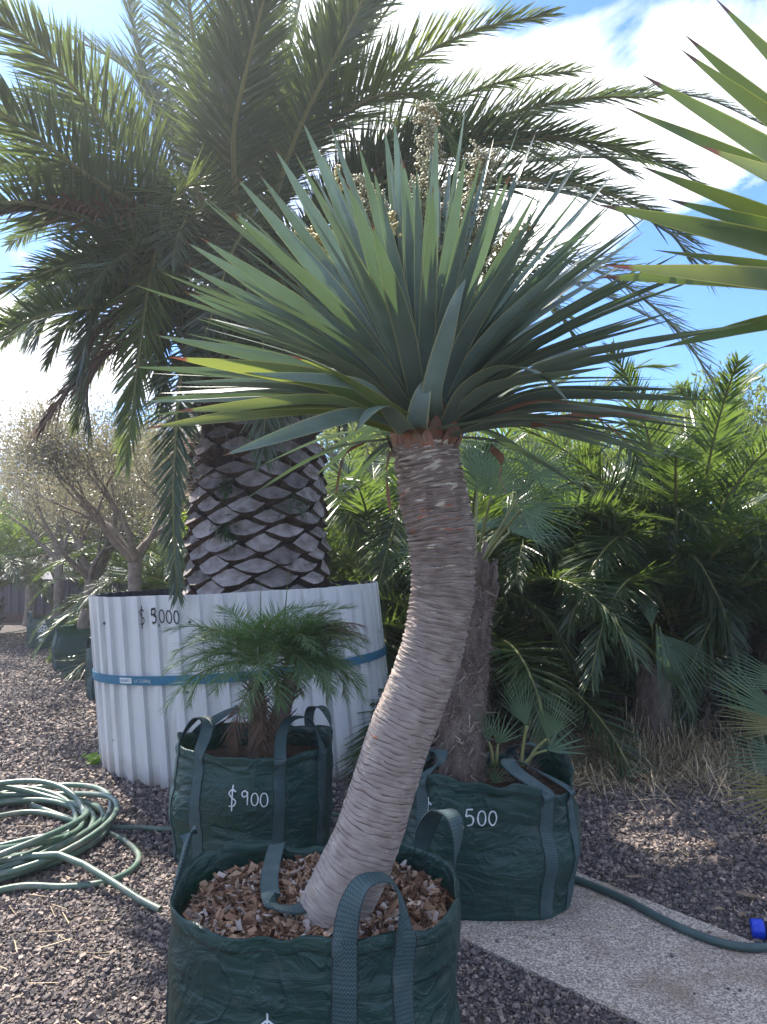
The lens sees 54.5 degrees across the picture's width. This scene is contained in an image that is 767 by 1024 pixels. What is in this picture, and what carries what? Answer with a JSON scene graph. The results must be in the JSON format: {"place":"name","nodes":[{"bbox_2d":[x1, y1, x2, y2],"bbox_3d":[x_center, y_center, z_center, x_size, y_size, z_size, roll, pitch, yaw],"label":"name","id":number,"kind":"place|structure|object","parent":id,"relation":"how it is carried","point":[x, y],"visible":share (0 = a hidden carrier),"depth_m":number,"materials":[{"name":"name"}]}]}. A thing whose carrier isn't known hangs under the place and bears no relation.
{"place":"outdoors","nodes":[
{"label":"outdoors","id":0,"kind":"place"},
{"bbox_2d":[0,564,766,1023],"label":"ground","id":1,"kind":"structure","parent":0,"point":[12,628],"depth_m":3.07,"materials":[{"name":"grey gravel"}]},
{"bbox_2d":[0,486,100,629],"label":"date palm","id":2,"kind":"object","parent":1,"relation":"on","point":[8,559],"visible":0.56,"depth_m":14.51,"materials":[{"name":"green plant"}]},
{"bbox_2d":[26,611,77,649],"bbox_3d":[-5.853,2.096,13.341,0.962,0.666,0.932,0,-4,0],"label":"grow bag","id":3,"kind":"object","parent":1,"relation":"on","point":[31,627],"visible":0.48,"depth_m":12.91,"materials":[{"name":"fabric"}]},
{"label":"soil","id":4,"kind":"object","parent":3,"relation":"in","visible":0},
{"bbox_2d":[0,456,136,617],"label":"bare tree","id":5,"kind":"object","parent":4,"relation":"on","point":[58,589],"visible":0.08,"depth_m":13.35,"materials":[{"name":"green plant"}]},
{"bbox_2d":[2,495,136,578],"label":"leafy tree","id":6,"kind":"object","parent":1,"relation":"on","point":[29,537],"visible":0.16,"depth_m":20.31,"materials":[{"name":"green plant"}]},
{"bbox_2d":[51,619,90,670],"bbox_3d":[-4.288,1.902,10.848,0.962,0.726,0.938,0,-4,0],"label":"grow bag","id":7,"kind":"object","parent":1,"relation":"on","point":[67,639],"visible":0.48,"depth_m":10.44,"materials":[{"name":"fabric"}]},
{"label":"soil","id":8,"kind":"object","parent":7,"relation":"in","visible":0},
{"bbox_2d":[0,427,184,628],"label":"bare tree","id":9,"kind":"object","parent":8,"relation":"on","point":[87,571],"visible":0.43,"depth_m":10.70,"materials":[{"name":"beige plant"}]},
{"bbox_2d":[0,398,155,625],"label":"bare tree","id":10,"kind":"object","parent":1,"relation":"on","point":[29,597],"visible":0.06,"depth_m":17.76,"materials":[{"name":"plant"}]},
{"bbox_2d":[0,579,167,622],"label":"metal fence","id":11,"kind":"object","parent":1,"relation":"on","point":[14,606],"visible":0.12,"depth_m":18.79,"materials":[{"name":"metal"}]},
{"bbox_2d":[85,637,95,699],"bbox_3d":[-2.885,1.762,8.558,0.964,0.706,0.916,0,-4,0],"label":"grow bag","id":12,"kind":"object","parent":1,"relation":"on","point":[90,688],"visible":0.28,"depth_m":8.21,"materials":[{"name":"fabric"}]},
{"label":"soil","id":13,"kind":"object","parent":12,"relation":"in","visible":0},
{"bbox_2d":[0,378,200,590],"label":"bare tree","id":14,"kind":"object","parent":13,"relation":"on","point":[132,554],"visible":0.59,"depth_m":8.15,"materials":[{"name":"beige plant"}]},
{"bbox_2d":[85,751,100,764],"bbox_3d":[-2.168,1.880,5.693,0.236,0.100,0.211,0,-4,0],"label":"weed","id":15,"kind":"object","parent":1,"relation":"on","point":[92,757],"visible":0.55,"depth_m":5.65,"materials":[{"name":"green plant"}]},
{"bbox_2d":[26,478,184,646],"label":"date palm","id":16,"kind":"object","parent":1,"relation":"on","point":[146,585],"visible":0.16,"depth_m":12.67,"materials":[{"name":"green plant"}]},
{"bbox_2d":[34,433,185,563],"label":"bare tree","id":17,"kind":"object","parent":1,"relation":"on","point":[142,539],"visible":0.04,"depth_m":15.37,"materials":[{"name":"plant"}]},
{"bbox_2d":[48,407,173,570],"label":"leafy tree","id":18,"kind":"object","parent":1,"relation":"on","point":[131,442],"visible":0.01,"depth_m":19.83,"materials":[{"name":"green plant"}]},
{"bbox_2d":[31,435,190,680],"bbox_3d":[-2.657,1.145,11.219,5.020,4.212,4.862,0,-4,0],"label":"date palm","id":19,"kind":"object","parent":1,"relation":"on","point":[121,575],"visible":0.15,"depth_m":10.20,"materials":[{"name":"green plant"}]},
{"bbox_2d":[121,521,162,561],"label":"leafy tree","id":20,"kind":"object","parent":1,"relation":"on","point":[138,538],"depth_m":18.71,"materials":[{"name":"green plant"}]},
{"bbox_2d":[0,778,339,912],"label":"garden hose","id":21,"kind":"object","parent":1,"relation":"on","point":[61,844],"visible":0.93,"depth_m":3.92,"materials":[{"name":"rubber"}]},
{"bbox_2d":[117,425,323,461],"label":"leafy tree","id":22,"kind":"object","parent":1,"relation":"on","point":[187,436],"depth_m":18.13,"materials":[{"name":"green plant"}]},
{"bbox_2d":[88,581,388,788],"bbox_3d":[-1.137,1.270,6.190,2.489,1.377,2.336,0,-4,0],"label":"steel planter ring","id":23,"kind":"object","parent":1,"relation":"on","point":[138,731],"visible":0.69,"depth_m":5.21,"materials":[{"name":"white metal"}]},
{"bbox_2d":[92,644,386,685],"bbox_3d":[-1.155,1.214,6.194,2.364,0.214,2.354,0,-4,0],"label":"ratchet strap","id":24,"kind":"object","parent":23,"relation":"attached to","point":[158,680],"visible":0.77,"depth_m":5.17,"materials":[{"name":"blue fabric"}]},
{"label":"soil","id":25,"kind":"object","parent":23,"relation":"in","visible":0},
{"bbox_2d":[0,0,766,610],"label":"date palm","id":26,"kind":"object","parent":25,"relation":"on","point":[252,106],"visible":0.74,"depth_m":5.53,"materials":[{"name":"green plant"}]},
{"bbox_2d":[181,512,189,529],"bbox_3d":[-1.641,0.102,6.261,0.167,0.215,0.144,0,-4,0],"label":"fern","id":27,"kind":"object","parent":26,"relation":"attached to","point":[187,516],"visible":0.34,"depth_m":6.26,"materials":[{"name":"green plant"}]},
{"bbox_2d":[210,476,238,502],"bbox_3d":[-1.255,-0.180,5.888,0.254,0.228,0.166,0,-4,0],"label":"fern","id":28,"kind":"object","parent":26,"relation":"attached to","point":[226,489],"visible":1,"depth_m":5.89,"materials":[{"name":"green plant"}]},
{"bbox_2d":[208,514,251,553],"bbox_3d":[-1.216,0.171,5.842,0.354,0.327,0.215,0,-4,0],"label":"fern","id":29,"kind":"object","parent":26,"relation":"attached to","point":[225,533],"visible":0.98,"depth_m":5.85,"materials":[{"name":"green plant"}]},
{"bbox_2d":[273,492,313,522],"bbox_3d":[-0.702,-0.030,5.840,0.336,0.263,0.209,0,-4,0],"label":"fern","id":30,"kind":"object","parent":26,"relation":"attached to","point":[298,509],"visible":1,"depth_m":5.90,"materials":[{"name":"green plant"}]},
{"bbox_2d":[169,705,332,865],"bbox_3d":[-0.715,1.448,4.054,0.879,0.743,0.787,0,-4,0],"label":"grow bag","id":31,"kind":"object","parent":1,"relation":"on","point":[219,802],"visible":0.84,"depth_m":3.74,"materials":[{"name":"fabric"}]},
{"bbox_2d":[205,745,318,757],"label":"soil","id":32,"kind":"structure","parent":31,"relation":"in","point":[293,750],"depth_m":4.19,"materials":[{"name":"brown soil"}]},
{"bbox_2d":[158,571,373,757],"bbox_3d":[-0.629,0.845,4.047,1.156,1.044,1.120,0,-4,0],"label":"pygmy date palm","id":33,"kind":"object","parent":32,"relation":"on","point":[304,638],"visible":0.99,"depth_m":3.91,"materials":[{"name":"green plant"}]},
{"bbox_2d":[166,808,463,1023],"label":"grow bag","id":34,"kind":"object","parent":1,"relation":"on","point":[404,973],"visible":0.81,"depth_m":1.96,"materials":[{"name":"fabric"}]},
{"bbox_2d":[181,884,454,929],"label":"soil","id":35,"kind":"structure","parent":34,"relation":"in","point":[450,899],"depth_m":2.29,"materials":[{"name":"brown soil"}]},
{"bbox_2d":[182,852,447,939],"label":"wood chips","id":36,"kind":"object","parent":35,"relation":"on","point":[237,887],"visible":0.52,"depth_m":2.20,"materials":[{"name":"brown wood"}]},
{"bbox_2d":[130,98,763,930],"bbox_3d":[0.151,-0.031,2.264,1.820,2.752,1.612,0,-4,0],"label":"dragon tree","id":37,"kind":"object","parent":35,"relation":"on","point":[414,328],"visible":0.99,"depth_m":2.11,"materials":[{"name":"green plant"}]},
{"bbox_2d":[142,429,504,588],"bbox_3d":[-0.923,0.935,11.225,5.458,4.605,6.226,-2,-4,27],"label":"date palm","id":38,"kind":"object","parent":1,"relation":"on","point":[352,453],"visible":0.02,"depth_m":10.56,"materials":[{"name":"green plant"}]},
{"bbox_2d":[181,439,616,730],"bbox_3d":[-0.135,0.943,8.420,5.270,4.508,5.244,0,-4,0],"label":"date palm","id":39,"kind":"object","parent":1,"relation":"on","point":[347,516],"visible":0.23,"depth_m":7.51,"materials":[{"name":"green plant"}]},
{"bbox_2d":[317,422,489,493],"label":"leafy tree","id":40,"kind":"object","parent":1,"relation":"on","point":[371,447],"visible":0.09,"depth_m":15.27,"materials":[{"name":"green plant"}]},
{"bbox_2d":[325,374,655,714],"bbox_3d":[1.133,0.763,10.199,6.342,4.526,6.153,0,-4,0],"label":"date palm","id":41,"kind":"object","parent":1,"relation":"on","point":[509,432],"visible":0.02,"depth_m":8.23,"materials":[{"name":"green plant"}]},
{"bbox_2d":[326,429,719,787],"bbox_3d":[0.640,1.143,7.063,5.244,3.918,5.064,0,-4,0],"label":"date palm","id":42,"kind":"object","parent":1,"relation":"on","point":[534,669],"visible":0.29,"depth_m":5.99,"materials":[{"name":"green plant"}]},
{"bbox_2d":[460,399,633,498],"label":"leafy tree","id":43,"kind":"object","parent":1,"relation":"on","point":[604,453],"visible":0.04,"depth_m":14.28,"materials":[{"name":"green plant"}]},
{"bbox_2d":[342,357,766,758],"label":"date palm","id":44,"kind":"object","parent":1,"relation":"on","point":[626,664],"visible":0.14,"depth_m":6.62,"materials":[{"name":"green plant"}]},
{"bbox_2d":[382,339,766,732],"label":"date palm","id":45,"kind":"object","parent":1,"relation":"on","point":[707,550],"visible":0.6,"depth_m":6.17,"materials":[{"name":"green plant"}]},
{"bbox_2d":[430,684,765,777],"bbox_3d":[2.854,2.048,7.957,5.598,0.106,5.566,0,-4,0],"label":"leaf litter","id":46,"kind":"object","parent":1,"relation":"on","point":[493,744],"visible":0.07,"depth_m":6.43,"materials":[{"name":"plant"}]},
{"bbox_2d":[461,379,766,696],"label":"date palm","id":47,"kind":"object","parent":1,"relation":"on","point":[621,456],"visible":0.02,"depth_m":10.03,"materials":[{"name":"green plant"}]},
{"bbox_2d":[487,685,766,820],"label":"dry grass","id":48,"kind":"structure","parent":1,"relation":"on","point":[688,751],"depth_m":5.46,"materials":[{"name":"plant"}]},
{"bbox_2d":[624,875,643,877],"bbox_3d":[1.214,1.764,3.599,0.100,0.004,0.030,0,-4,0],"label":"fallen leaf","id":49,"kind":"object","parent":1,"relation":"on","point":[634,876],"visible":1,"depth_m":3.60,"materials":[{"name":"plant"}]},
{"bbox_2d":[546,373,766,736],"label":"date palm","id":50,"kind":"object","parent":1,"relation":"on","point":[758,638],"visible":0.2,"depth_m":6.40,"materials":[{"name":"green plant"}]},
{"bbox_2d":[632,593,721,753],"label":"fan palm","id":51,"kind":"object","parent":1,"relation":"on","point":[653,694],"visible":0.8,"depth_m":5.81,"materials":[{"name":"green plant"}]},
{"bbox_2d":[597,0,766,347],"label":"dragon tree","id":52,"kind":"object","parent":1,"relation":"on","point":[742,224],"visible":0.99,"depth_m":1.76,"materials":[{"name":"green plant"}]},
{"bbox_2d":[606,353,766,615],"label":"leafy tree","id":53,"kind":"object","parent":1,"relation":"on","point":[686,413],"visible":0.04,"depth_m":13.97,"materials":[{"name":"green plant"}]},
{"bbox_2d":[622,383,766,692],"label":"date palm","id":54,"kind":"object","parent":1,"relation":"on","point":[764,505],"visible":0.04,"depth_m":9.18,"materials":[{"name":"green plant"}]},
{"bbox_2d":[706,842,717,844],"bbox_3d":[1.770,1.787,4.001,0.074,0.011,0.042,0,-4,0],"label":"fallen leaf","id":55,"kind":"object","parent":1,"relation":"on","point":[711,843],"visible":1,"depth_m":4.01,"materials":[{"name":"beige plant"}]},
{"bbox_2d":[704,649,766,831],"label":"fan palm","id":56,"kind":"object","parent":1,"relation":"on","point":[762,709],"visible":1,"depth_m":3.61,"materials":[{"name":"green plant"}]},
{"bbox_2d":[736,891,759,897],"bbox_3d":[1.657,1.745,3.384,0.100,0.013,0.050,-2,-4,29],"label":"fallen leaf","id":57,"kind":"object","parent":1,"relation":"on","point":[746,894],"visible":1,"depth_m":3.40,"materials":[{"name":"brown plant"}]},
{"bbox_2d":[749,918,766,940],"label":"pipe fitting","id":58,"kind":"object","parent":1,"relation":"on","point":[758,928],"visible":0.97,"depth_m":3.04,"materials":[{"name":"blue plastic"}]},
{"bbox_2d":[0,0,766,563],"label":"sky","id":59,"kind":"structure","parent":0,"point":[629,39],"materials":[{"name":"white"}]},
{"bbox_2d":[460,872,766,1023],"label":"path","id":60,"kind":"structure","parent":0,"point":[587,919],"depth_m":2.87,"materials":[{"name":"grey concrete"}]},
{"bbox_2d":[402,742,580,920],"bbox_3d":[0.481,1.447,3.535,0.877,0.675,0.768,0,-4,0],"label":"grow bag","id":61,"kind":"object","parent":60,"relation":"on","point":[517,859],"visible":0.62,"depth_m":3.19,"materials":[{"name":"fabric"}]},
{"bbox_2d":[431,767,566,794],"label":"soil","id":62,"kind":"structure","parent":61,"relation":"in","point":[556,789],"depth_m":3.63,"materials":[{"name":"brown soil"}]},
{"bbox_2d":[381,431,596,784],"bbox_3d":[0.608,0.472,3.872,1.064,1.985,1.143,-2,-4,23],"label":"fan palm","id":63,"kind":"object","parent":62,"relation":"on","point":[463,734],"visible":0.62,"depth_m":3.56,"materials":[{"name":"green plant"}]},
{"bbox_2d":[575,875,766,952],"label":"garden hose","id":64,"kind":"object","parent":60,"relation":"on","point":[697,934],"visible":0.79,"depth_m":3.09,"materials":[{"name":"rubber"}]}
]}

